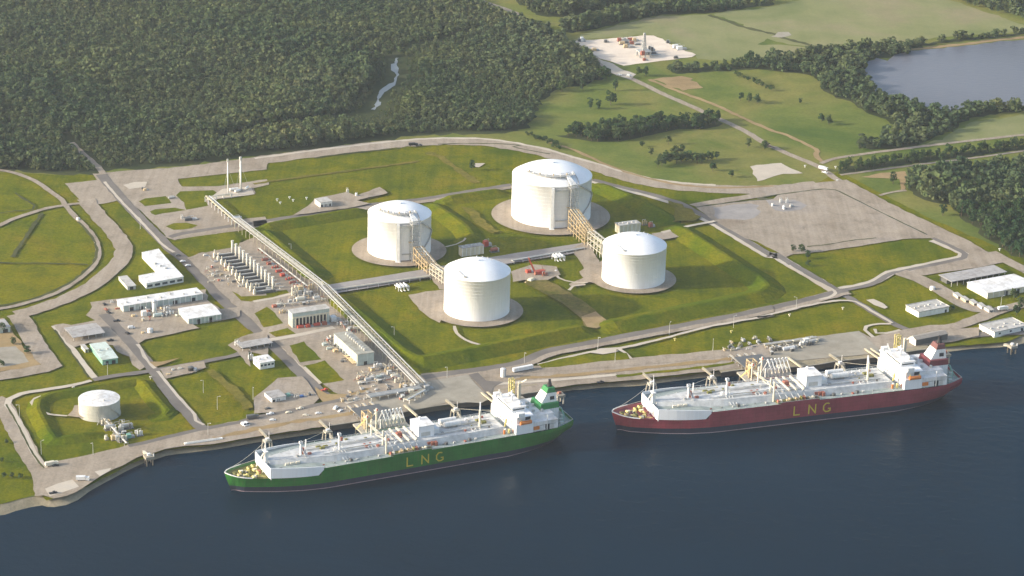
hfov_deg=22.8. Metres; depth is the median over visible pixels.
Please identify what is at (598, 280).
tank pad
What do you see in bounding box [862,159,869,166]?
tree
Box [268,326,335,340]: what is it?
cross road
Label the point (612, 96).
tree
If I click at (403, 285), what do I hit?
valve platform
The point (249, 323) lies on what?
road
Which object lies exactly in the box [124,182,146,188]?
bare patch
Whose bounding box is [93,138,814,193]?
ring road
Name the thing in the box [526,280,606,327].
dirt patch
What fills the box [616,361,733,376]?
quay verge
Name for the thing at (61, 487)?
quay slab
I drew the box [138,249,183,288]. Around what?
office building
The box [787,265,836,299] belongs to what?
front road
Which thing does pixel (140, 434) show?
equipment skid
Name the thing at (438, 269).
pipe bridge
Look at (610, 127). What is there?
tree
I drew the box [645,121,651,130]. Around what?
tree
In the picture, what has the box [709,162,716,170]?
tree
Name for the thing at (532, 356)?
front road
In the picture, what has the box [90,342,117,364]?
mint building
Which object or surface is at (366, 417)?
monitor tower
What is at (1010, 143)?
tree
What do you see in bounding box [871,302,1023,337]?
service road
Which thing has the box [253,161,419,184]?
worn grass
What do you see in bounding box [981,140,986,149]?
tree
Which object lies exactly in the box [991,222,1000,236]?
tree
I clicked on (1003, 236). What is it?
tree
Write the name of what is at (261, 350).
gravel patch
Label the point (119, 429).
equipment skid
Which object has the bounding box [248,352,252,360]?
equipment skid
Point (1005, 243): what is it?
tree
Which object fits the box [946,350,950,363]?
mooring dolphin
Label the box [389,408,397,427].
hinged loader
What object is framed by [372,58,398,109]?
creek
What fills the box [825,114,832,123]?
bush
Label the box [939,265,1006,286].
shelter
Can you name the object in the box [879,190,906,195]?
farm track
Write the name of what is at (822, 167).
truck
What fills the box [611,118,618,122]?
tree
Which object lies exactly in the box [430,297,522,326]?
tank pad
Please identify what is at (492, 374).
gravel patch
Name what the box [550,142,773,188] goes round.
fence line
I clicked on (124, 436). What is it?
equipment skid
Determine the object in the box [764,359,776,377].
hinged loader
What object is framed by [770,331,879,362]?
jetty yard
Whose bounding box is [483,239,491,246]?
equipment skid
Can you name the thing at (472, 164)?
tree
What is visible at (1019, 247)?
tree
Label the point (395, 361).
pipe rack
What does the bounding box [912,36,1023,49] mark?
pond dyke
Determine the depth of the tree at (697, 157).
2429.16 m
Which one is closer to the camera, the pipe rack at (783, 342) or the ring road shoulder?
the pipe rack at (783, 342)
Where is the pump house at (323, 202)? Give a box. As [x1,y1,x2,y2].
[314,197,331,206]
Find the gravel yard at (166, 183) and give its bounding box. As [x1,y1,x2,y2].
[110,159,268,238]
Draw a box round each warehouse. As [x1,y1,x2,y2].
[117,287,202,311]
[178,303,220,324]
[967,274,1023,298]
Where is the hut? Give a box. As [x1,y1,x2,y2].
[81,344,88,352]
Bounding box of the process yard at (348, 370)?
[188,237,414,393]
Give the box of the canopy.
[236,337,272,350]
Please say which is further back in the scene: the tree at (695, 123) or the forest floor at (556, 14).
the forest floor at (556, 14)
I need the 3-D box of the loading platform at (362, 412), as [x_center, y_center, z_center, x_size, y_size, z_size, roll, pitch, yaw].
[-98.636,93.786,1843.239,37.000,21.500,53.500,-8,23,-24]
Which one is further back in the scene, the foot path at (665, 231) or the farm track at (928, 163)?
the farm track at (928, 163)
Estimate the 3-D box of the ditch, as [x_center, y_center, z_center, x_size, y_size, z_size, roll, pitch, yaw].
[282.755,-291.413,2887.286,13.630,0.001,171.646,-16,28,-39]
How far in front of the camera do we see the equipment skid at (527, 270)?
2141.30 m
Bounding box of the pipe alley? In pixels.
[316,243,582,294]
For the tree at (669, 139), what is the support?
on the ground at (780, 108)
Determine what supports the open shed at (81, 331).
on the plant lawn at (424, 174)
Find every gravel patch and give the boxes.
[0,346,28,366]
[150,358,177,366]
[161,361,205,377]
[228,331,268,365]
[254,376,318,412]
[294,187,386,214]
[315,387,369,401]
[480,364,520,380]
[511,264,560,281]
[590,347,615,353]
[867,299,886,308]
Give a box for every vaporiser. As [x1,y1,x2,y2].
[213,240,241,257]
[217,243,245,260]
[220,247,249,264]
[224,250,252,266]
[227,253,256,270]
[231,256,260,274]
[235,260,263,277]
[238,263,267,280]
[242,266,270,284]
[246,269,276,287]
[249,273,280,290]
[253,276,283,294]
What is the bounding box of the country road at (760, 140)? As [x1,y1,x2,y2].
[482,1,840,180]
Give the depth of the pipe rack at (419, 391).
1887.13 m
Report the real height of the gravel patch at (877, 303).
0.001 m
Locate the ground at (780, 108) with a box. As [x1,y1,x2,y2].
[0,0,1023,498]
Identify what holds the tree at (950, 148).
on the forest floor at (898, 162)
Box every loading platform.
[351,404,409,433]
[734,354,793,381]
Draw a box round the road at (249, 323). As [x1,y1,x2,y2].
[96,174,329,395]
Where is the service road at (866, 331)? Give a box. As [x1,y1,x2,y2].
[863,323,890,336]
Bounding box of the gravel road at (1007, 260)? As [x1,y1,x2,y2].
[986,251,1023,272]
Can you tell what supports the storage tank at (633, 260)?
on the tank pad at (598, 280)
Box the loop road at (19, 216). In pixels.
[0,202,80,225]
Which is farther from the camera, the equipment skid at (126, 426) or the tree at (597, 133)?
the tree at (597, 133)
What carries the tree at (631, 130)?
on the forest floor at (657, 130)
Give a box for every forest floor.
[517,0,640,17]
[555,119,722,141]
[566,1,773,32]
[667,32,1023,149]
[838,145,1023,173]
[908,163,1023,257]
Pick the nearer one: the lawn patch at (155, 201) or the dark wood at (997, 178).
the lawn patch at (155, 201)
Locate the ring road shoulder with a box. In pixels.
[255,137,715,185]
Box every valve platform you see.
[394,282,409,291]
[551,252,564,261]
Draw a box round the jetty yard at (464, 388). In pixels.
[367,375,488,409]
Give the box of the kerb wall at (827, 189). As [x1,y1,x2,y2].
[697,189,925,234]
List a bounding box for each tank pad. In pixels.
[67,405,83,417]
[352,237,445,265]
[409,289,443,322]
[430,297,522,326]
[491,199,609,234]
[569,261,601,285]
[590,266,675,292]
[652,231,678,239]
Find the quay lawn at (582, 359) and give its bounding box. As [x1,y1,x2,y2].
[538,352,629,367]
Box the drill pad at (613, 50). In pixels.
[575,35,695,65]
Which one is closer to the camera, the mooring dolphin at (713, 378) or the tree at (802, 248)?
the mooring dolphin at (713, 378)
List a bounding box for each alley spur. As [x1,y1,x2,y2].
[428,268,443,288]
[573,241,598,267]
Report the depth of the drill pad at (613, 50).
2794.79 m
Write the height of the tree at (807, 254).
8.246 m
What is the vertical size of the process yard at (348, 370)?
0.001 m
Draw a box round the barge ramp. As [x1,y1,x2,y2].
[184,437,222,444]
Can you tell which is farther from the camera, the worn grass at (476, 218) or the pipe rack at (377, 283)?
the worn grass at (476, 218)
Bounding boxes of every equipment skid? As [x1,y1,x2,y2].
[100,417,107,425]
[103,422,114,430]
[110,433,116,440]
[112,423,123,433]
[116,433,128,442]
[119,420,133,429]
[126,432,134,438]
[136,428,143,436]
[141,309,150,315]
[153,311,163,316]
[182,215,197,220]
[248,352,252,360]
[291,283,297,295]
[296,294,305,301]
[297,283,306,292]
[303,289,310,296]
[329,313,340,321]
[394,375,402,382]
[407,387,415,394]
[423,383,433,389]
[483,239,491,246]
[489,247,499,252]
[525,268,533,272]
[648,221,654,227]
[676,45,686,49]
[782,344,797,350]
[805,340,813,345]
[808,337,818,342]
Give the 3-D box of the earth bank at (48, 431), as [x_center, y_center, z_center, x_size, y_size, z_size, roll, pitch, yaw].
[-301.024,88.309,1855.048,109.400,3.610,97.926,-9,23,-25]
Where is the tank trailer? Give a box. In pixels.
[512,364,532,372]
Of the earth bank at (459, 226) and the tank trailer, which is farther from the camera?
the earth bank at (459, 226)
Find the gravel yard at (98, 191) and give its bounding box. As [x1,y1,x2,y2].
[65,180,116,203]
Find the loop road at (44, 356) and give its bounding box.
[0,313,61,379]
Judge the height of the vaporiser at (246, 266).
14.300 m
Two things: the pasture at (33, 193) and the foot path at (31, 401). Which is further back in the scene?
the pasture at (33, 193)
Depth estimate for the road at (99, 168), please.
2386.89 m
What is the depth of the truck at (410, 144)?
2454.24 m
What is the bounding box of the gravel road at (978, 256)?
[689,180,1001,274]
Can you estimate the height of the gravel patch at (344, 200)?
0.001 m
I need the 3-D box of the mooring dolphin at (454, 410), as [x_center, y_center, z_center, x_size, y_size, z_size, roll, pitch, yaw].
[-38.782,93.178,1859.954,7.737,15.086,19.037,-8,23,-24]
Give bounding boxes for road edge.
[104,182,174,251]
[136,344,204,424]
[269,336,319,383]
[304,367,321,382]
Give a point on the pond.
(954, 76)
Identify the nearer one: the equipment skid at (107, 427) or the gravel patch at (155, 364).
the equipment skid at (107, 427)
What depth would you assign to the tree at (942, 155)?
2461.03 m
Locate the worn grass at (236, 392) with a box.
[207,369,252,408]
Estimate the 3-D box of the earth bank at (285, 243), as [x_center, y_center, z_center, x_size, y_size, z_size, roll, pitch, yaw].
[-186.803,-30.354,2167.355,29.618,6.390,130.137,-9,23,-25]
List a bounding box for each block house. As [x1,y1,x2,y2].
[905,299,949,317]
[979,317,1023,337]
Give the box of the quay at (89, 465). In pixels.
[40,327,978,497]
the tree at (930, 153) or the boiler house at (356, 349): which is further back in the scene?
the tree at (930, 153)
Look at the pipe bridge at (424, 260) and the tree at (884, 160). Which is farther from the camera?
the tree at (884, 160)
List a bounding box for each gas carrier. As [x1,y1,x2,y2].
[224,379,572,491]
[612,335,961,433]
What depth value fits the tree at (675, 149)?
2445.57 m
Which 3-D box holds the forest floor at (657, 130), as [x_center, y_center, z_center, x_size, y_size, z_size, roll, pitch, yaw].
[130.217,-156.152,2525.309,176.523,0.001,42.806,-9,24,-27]
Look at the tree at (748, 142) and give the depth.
2481.94 m
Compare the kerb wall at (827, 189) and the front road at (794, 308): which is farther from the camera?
the kerb wall at (827, 189)
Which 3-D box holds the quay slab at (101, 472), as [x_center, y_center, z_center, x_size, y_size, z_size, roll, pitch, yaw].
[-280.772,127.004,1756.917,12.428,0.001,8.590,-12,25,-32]
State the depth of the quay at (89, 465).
1851.72 m
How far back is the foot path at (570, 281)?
2124.44 m
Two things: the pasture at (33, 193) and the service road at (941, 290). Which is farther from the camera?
the pasture at (33, 193)
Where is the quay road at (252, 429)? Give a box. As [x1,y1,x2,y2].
[213,411,353,437]
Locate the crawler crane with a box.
[528,257,545,274]
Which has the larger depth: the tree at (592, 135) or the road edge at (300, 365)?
the tree at (592, 135)
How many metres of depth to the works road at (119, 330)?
1928.77 m
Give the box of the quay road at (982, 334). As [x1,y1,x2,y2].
[965,331,1023,338]
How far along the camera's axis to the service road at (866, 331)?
2048.42 m
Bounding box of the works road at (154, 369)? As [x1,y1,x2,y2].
[92,352,239,380]
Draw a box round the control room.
[253,354,274,369]
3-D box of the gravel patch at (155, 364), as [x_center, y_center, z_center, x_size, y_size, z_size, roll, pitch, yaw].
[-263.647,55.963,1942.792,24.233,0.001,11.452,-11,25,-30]
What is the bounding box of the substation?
[264,389,285,401]
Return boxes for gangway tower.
[508,377,527,399]
[894,334,913,354]
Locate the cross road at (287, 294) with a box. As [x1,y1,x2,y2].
[253,293,290,301]
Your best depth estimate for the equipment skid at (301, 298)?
2066.32 m
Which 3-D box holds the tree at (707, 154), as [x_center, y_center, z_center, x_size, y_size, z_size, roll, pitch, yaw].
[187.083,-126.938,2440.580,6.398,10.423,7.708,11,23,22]
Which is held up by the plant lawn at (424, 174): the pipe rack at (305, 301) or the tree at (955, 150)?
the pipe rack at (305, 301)
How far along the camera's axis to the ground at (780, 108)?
2546.27 m
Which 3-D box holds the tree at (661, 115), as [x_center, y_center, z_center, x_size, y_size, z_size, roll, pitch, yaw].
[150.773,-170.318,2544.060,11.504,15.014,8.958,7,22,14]
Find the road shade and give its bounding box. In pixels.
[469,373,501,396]
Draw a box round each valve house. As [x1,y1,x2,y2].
[459,242,483,256]
[615,220,640,232]
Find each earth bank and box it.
[26,377,179,444]
[252,230,333,281]
[253,208,367,231]
[328,295,600,369]
[422,203,484,243]
[433,189,511,205]
[591,183,680,225]
[595,224,785,334]
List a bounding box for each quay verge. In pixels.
[515,357,733,379]
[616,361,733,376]
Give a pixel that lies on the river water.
(935, 488)
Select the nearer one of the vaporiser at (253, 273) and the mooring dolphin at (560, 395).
the mooring dolphin at (560, 395)
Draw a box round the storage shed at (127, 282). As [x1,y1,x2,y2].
[118,275,135,289]
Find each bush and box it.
[10,337,15,343]
[24,345,30,351]
[746,92,751,100]
[752,93,761,101]
[818,113,824,121]
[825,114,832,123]
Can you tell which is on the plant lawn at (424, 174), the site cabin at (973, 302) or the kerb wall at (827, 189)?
the site cabin at (973, 302)
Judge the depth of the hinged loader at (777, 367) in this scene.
1929.69 m
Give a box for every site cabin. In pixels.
[952,292,961,298]
[960,296,969,302]
[969,299,977,305]
[977,302,985,308]
[984,306,993,312]
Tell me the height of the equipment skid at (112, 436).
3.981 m
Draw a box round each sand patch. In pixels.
[474,163,484,166]
[750,163,800,180]
[771,32,790,36]
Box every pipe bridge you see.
[413,245,436,273]
[429,262,443,283]
[568,209,595,244]
[587,230,604,257]
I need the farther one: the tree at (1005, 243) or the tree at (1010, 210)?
the tree at (1010, 210)
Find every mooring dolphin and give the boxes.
[143,453,154,465]
[261,437,272,448]
[322,422,333,439]
[450,402,461,417]
[556,391,565,403]
[645,376,656,390]
[705,374,716,385]
[834,360,845,370]
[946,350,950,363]
[1006,342,1017,354]
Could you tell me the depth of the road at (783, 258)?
2210.50 m
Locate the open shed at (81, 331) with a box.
[64,323,104,339]
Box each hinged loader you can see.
[376,410,386,428]
[379,410,390,428]
[383,409,394,427]
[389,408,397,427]
[390,408,401,426]
[394,407,405,425]
[761,359,772,377]
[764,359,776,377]
[768,358,779,376]
[774,358,783,376]
[777,357,787,375]
[779,357,790,375]
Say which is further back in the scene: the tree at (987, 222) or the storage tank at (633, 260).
the tree at (987, 222)
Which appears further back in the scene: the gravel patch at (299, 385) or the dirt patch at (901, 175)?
the dirt patch at (901, 175)
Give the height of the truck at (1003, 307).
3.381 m
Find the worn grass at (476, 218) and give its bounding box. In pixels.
[461,206,497,232]
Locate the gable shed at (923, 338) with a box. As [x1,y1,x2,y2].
[909,330,947,345]
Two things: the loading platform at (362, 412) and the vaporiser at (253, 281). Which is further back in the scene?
the vaporiser at (253, 281)
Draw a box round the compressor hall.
[287,304,329,327]
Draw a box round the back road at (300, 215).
[168,184,511,237]
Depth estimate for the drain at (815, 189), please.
2337.66 m
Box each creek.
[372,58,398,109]
[379,82,395,91]
[391,63,398,74]
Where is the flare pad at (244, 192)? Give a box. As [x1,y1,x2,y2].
[206,186,253,199]
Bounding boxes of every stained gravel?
[713,203,760,219]
[766,200,806,211]
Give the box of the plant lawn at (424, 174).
[0,144,1023,503]
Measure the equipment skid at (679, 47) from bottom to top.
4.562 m
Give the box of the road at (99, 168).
[68,142,105,174]
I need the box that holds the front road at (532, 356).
[422,288,848,378]
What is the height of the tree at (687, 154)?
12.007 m
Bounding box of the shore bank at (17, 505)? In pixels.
[0,335,1023,514]
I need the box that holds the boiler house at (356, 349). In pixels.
[333,331,373,365]
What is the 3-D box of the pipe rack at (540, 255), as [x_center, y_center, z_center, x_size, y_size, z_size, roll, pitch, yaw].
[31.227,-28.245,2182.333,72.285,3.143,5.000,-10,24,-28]
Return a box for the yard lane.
[51,326,96,377]
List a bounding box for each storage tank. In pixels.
[78,390,120,424]
[368,200,431,262]
[443,256,510,321]
[511,159,592,229]
[601,230,666,288]
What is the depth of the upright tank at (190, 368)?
1926.07 m
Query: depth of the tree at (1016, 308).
2082.60 m
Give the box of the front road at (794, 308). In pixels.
[538,300,892,363]
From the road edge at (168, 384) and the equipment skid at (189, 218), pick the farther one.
the equipment skid at (189, 218)
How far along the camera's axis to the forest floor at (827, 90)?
2725.06 m
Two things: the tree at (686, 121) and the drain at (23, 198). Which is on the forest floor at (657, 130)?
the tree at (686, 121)
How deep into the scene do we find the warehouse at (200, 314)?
2023.73 m
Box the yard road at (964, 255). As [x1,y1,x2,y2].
[844,237,967,290]
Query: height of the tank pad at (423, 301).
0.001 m
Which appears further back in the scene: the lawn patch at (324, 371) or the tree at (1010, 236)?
the tree at (1010, 236)
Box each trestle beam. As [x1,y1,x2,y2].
[404,404,417,417]
[481,392,492,402]
[787,356,802,367]
[864,348,877,358]
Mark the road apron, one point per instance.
(615, 69)
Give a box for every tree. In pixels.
[0,322,5,329]
[469,160,474,169]
[556,81,567,91]
[564,125,572,135]
[572,125,580,136]
[579,126,584,135]
[580,81,585,88]
[583,126,590,138]
[587,97,593,106]
[589,130,593,140]
[594,131,602,141]
[596,99,600,108]
[601,123,609,130]
[602,65,611,76]
[602,129,608,138]
[605,90,616,104]
[608,123,618,135]
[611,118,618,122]
[611,125,617,138]
[612,78,618,90]
[612,131,620,138]
[615,127,623,140]
[616,114,626,122]
[625,125,635,138]
[631,120,639,129]
[637,124,645,136]
[642,65,648,76]
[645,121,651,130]
[646,115,653,123]
[649,118,659,130]
[654,158,661,164]
[657,153,666,163]
[658,111,667,120]
[662,150,670,161]
[664,115,676,128]
[665,135,671,141]
[670,145,678,152]
[672,151,681,162]
[679,144,685,151]
[682,150,690,160]
[683,116,690,126]
[690,114,700,127]
[692,151,702,162]
[703,108,711,119]
[704,150,710,160]
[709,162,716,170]
[711,114,718,125]
[744,50,754,61]
[745,138,751,145]
[760,140,767,147]
[798,244,805,250]
[805,250,810,258]
[843,159,850,169]
[852,160,859,170]
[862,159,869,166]
[881,155,886,162]
[890,156,896,164]
[890,171,896,180]
[903,153,908,162]
[912,150,918,159]
[928,149,934,158]
[938,152,945,159]
[939,203,947,215]
[944,143,952,154]
[952,147,958,155]
[957,199,967,215]
[959,147,965,152]
[967,203,973,213]
[968,213,975,222]
[976,210,985,223]
[977,213,987,225]
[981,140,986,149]
[981,219,993,235]
[982,204,989,210]
[984,224,999,238]
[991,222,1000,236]
[992,204,1001,211]
[993,140,1001,148]
[997,218,1008,226]
[998,201,1007,208]
[998,230,1008,246]
[999,199,1010,210]
[1000,214,1009,226]
[1002,140,1007,148]
[1002,238,1010,248]
[1006,208,1018,220]
[1006,233,1017,246]
[1007,140,1013,147]
[1008,225,1018,235]
[1008,242,1014,253]
[1010,217,1019,227]
[1010,288,1019,299]
[1013,305,1020,314]
[1014,241,1023,256]
[1016,204,1023,210]
[1017,232,1023,241]
[1017,296,1023,307]
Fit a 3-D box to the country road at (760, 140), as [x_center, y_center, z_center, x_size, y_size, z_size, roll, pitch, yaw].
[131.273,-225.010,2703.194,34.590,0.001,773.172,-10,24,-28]
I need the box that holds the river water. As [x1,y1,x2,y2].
[0,343,1023,575]
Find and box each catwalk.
[445,399,455,407]
[828,353,839,360]
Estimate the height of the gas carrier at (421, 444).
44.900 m
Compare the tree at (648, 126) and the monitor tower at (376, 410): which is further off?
the tree at (648, 126)
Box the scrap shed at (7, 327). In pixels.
[0,319,10,332]
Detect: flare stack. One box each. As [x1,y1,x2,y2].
[223,159,237,195]
[236,157,249,190]
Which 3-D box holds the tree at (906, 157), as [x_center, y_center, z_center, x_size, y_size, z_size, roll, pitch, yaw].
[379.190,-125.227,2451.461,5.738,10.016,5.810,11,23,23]
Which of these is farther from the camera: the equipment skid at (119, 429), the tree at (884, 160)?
the tree at (884, 160)
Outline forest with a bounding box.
[0,0,599,170]
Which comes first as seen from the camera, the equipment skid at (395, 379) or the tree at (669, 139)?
the equipment skid at (395, 379)
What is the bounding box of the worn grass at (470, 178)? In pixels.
[425,151,479,182]
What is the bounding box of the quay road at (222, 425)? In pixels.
[127,398,345,446]
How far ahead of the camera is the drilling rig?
2771.19 m
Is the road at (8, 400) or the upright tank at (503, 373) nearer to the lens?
the road at (8, 400)
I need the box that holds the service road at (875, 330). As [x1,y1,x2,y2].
[873,329,899,333]
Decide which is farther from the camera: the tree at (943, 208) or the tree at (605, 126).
the tree at (605, 126)
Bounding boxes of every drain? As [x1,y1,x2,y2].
[0,193,34,212]
[0,222,98,305]
[0,262,87,264]
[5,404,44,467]
[10,213,43,256]
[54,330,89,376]
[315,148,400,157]
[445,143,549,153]
[696,189,927,234]
[807,238,872,246]
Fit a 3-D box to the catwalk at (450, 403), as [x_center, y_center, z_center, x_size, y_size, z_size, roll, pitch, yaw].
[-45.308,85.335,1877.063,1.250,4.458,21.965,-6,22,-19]
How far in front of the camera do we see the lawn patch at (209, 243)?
2191.53 m
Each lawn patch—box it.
[139,196,170,205]
[150,208,183,214]
[166,223,196,229]
[176,190,216,209]
[181,232,241,251]
[232,290,288,301]
[254,307,282,326]
[269,328,295,336]
[290,342,320,361]
[304,360,343,383]
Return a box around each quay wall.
[325,384,538,430]
[719,343,928,376]
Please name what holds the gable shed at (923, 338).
on the plant lawn at (424, 174)
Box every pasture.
[0,175,58,222]
[0,208,95,306]
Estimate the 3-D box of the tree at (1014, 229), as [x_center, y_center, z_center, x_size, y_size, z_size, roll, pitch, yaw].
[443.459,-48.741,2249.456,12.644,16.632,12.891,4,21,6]
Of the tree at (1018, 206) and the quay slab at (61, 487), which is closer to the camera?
the quay slab at (61, 487)
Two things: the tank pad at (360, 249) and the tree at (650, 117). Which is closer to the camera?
the tank pad at (360, 249)
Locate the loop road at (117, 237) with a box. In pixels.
[12,198,132,315]
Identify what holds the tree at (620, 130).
on the forest floor at (657, 130)
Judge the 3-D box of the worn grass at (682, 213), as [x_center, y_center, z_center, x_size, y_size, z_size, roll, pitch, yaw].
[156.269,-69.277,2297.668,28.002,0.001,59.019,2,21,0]
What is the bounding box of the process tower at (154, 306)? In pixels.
[151,300,156,313]
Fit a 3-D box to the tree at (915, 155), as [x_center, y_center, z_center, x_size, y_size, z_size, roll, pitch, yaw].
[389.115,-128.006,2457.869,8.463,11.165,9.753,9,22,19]
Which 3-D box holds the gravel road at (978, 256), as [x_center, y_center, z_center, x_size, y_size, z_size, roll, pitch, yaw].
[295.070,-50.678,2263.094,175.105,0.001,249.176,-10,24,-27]
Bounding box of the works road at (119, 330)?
[99,313,205,427]
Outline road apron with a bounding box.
[599,59,635,78]
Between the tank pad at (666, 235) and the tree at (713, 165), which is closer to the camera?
the tank pad at (666, 235)
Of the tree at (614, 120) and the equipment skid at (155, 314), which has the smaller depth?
the equipment skid at (155, 314)
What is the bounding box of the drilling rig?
[636,33,660,57]
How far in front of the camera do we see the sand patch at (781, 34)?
2876.05 m
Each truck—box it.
[45,460,57,466]
[76,475,88,480]
[246,414,258,419]
[408,142,417,146]
[818,165,827,170]
[997,305,1008,310]
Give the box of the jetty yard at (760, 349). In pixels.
[738,345,773,360]
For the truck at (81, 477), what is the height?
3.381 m
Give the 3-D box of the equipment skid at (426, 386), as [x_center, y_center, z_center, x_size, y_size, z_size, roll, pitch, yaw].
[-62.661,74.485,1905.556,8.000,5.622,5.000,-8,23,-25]
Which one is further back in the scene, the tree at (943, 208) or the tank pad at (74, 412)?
the tree at (943, 208)
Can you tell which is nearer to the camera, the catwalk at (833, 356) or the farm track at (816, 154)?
the catwalk at (833, 356)
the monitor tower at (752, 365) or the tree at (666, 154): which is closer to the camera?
the monitor tower at (752, 365)
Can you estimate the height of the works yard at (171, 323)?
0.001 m
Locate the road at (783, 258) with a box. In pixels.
[592,179,909,329]
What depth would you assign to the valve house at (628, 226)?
2244.36 m
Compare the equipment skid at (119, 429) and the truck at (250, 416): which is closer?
the equipment skid at (119, 429)
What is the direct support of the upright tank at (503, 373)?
on the plant lawn at (424, 174)
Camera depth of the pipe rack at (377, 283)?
2106.43 m
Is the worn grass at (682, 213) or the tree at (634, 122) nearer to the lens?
the worn grass at (682, 213)
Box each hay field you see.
[575,14,804,60]
[714,0,1023,45]
[919,115,1023,145]
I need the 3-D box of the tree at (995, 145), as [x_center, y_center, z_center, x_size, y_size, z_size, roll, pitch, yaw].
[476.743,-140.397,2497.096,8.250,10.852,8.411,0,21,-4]
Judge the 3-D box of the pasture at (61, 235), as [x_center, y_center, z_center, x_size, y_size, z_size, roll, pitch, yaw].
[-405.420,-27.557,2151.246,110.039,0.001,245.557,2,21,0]
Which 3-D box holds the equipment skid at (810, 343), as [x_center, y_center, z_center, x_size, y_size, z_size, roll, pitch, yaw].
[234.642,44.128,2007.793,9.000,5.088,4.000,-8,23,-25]
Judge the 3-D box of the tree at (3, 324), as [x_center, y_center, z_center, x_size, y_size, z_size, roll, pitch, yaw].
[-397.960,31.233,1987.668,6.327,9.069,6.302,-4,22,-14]
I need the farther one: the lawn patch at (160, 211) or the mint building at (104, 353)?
the lawn patch at (160, 211)
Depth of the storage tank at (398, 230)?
2156.82 m
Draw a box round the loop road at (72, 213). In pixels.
[0,169,100,309]
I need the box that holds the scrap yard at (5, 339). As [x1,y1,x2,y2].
[0,318,40,370]
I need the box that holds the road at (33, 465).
[0,396,44,495]
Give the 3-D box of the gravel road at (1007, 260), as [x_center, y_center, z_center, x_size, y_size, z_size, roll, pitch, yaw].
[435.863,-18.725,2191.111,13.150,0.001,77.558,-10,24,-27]
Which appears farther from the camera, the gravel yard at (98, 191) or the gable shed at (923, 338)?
the gravel yard at (98, 191)
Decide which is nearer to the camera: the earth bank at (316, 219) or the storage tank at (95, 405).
the storage tank at (95, 405)
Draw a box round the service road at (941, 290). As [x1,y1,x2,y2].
[895,270,991,311]
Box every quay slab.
[45,480,78,495]
[95,468,110,475]
[344,397,361,403]
[498,374,616,384]
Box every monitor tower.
[356,415,369,432]
[372,408,378,428]
[741,363,754,380]
[757,356,764,375]
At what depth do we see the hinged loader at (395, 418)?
1828.18 m
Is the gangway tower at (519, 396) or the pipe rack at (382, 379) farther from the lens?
the pipe rack at (382, 379)
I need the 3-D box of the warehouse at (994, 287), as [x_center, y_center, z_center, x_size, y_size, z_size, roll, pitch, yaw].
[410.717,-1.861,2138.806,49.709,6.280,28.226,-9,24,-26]
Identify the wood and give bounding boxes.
[516,0,1023,31]
[905,136,1023,207]
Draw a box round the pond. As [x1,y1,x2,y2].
[865,40,1023,110]
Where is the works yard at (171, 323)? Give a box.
[54,289,239,369]
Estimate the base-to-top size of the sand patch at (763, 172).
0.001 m
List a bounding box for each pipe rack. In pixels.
[102,418,128,445]
[205,195,237,227]
[207,193,231,199]
[230,217,326,286]
[258,248,307,287]
[283,298,325,306]
[317,284,424,385]
[325,275,430,291]
[357,376,400,384]
[366,385,421,401]
[403,388,425,402]
[511,247,584,261]
[764,336,817,347]
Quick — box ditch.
[708,15,814,46]
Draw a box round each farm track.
[649,79,823,161]
[819,134,1023,163]
[840,150,1023,174]
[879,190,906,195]
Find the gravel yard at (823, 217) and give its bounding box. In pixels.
[697,189,933,256]
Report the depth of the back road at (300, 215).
2265.27 m
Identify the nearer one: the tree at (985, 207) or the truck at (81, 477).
the truck at (81, 477)
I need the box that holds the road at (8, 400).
[4,379,90,467]
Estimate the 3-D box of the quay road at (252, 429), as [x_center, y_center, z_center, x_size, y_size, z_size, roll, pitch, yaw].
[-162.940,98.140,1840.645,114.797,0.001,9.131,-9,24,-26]
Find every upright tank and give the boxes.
[147,328,152,332]
[188,366,193,370]
[500,368,505,377]
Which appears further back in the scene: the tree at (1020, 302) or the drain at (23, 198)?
the drain at (23, 198)
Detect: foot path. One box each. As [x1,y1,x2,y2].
[30,396,66,415]
[453,326,478,344]
[556,276,587,282]
[661,220,715,232]
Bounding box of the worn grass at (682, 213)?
[668,200,700,221]
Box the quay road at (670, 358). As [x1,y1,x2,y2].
[489,348,738,386]
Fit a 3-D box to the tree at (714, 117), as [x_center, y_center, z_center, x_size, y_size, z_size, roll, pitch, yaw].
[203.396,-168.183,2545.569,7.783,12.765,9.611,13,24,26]
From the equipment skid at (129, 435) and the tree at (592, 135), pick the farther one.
the tree at (592, 135)
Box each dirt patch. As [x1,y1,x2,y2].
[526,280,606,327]
[581,311,605,327]
[652,76,702,90]
[863,171,906,189]
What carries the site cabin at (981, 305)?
on the plant lawn at (424, 174)

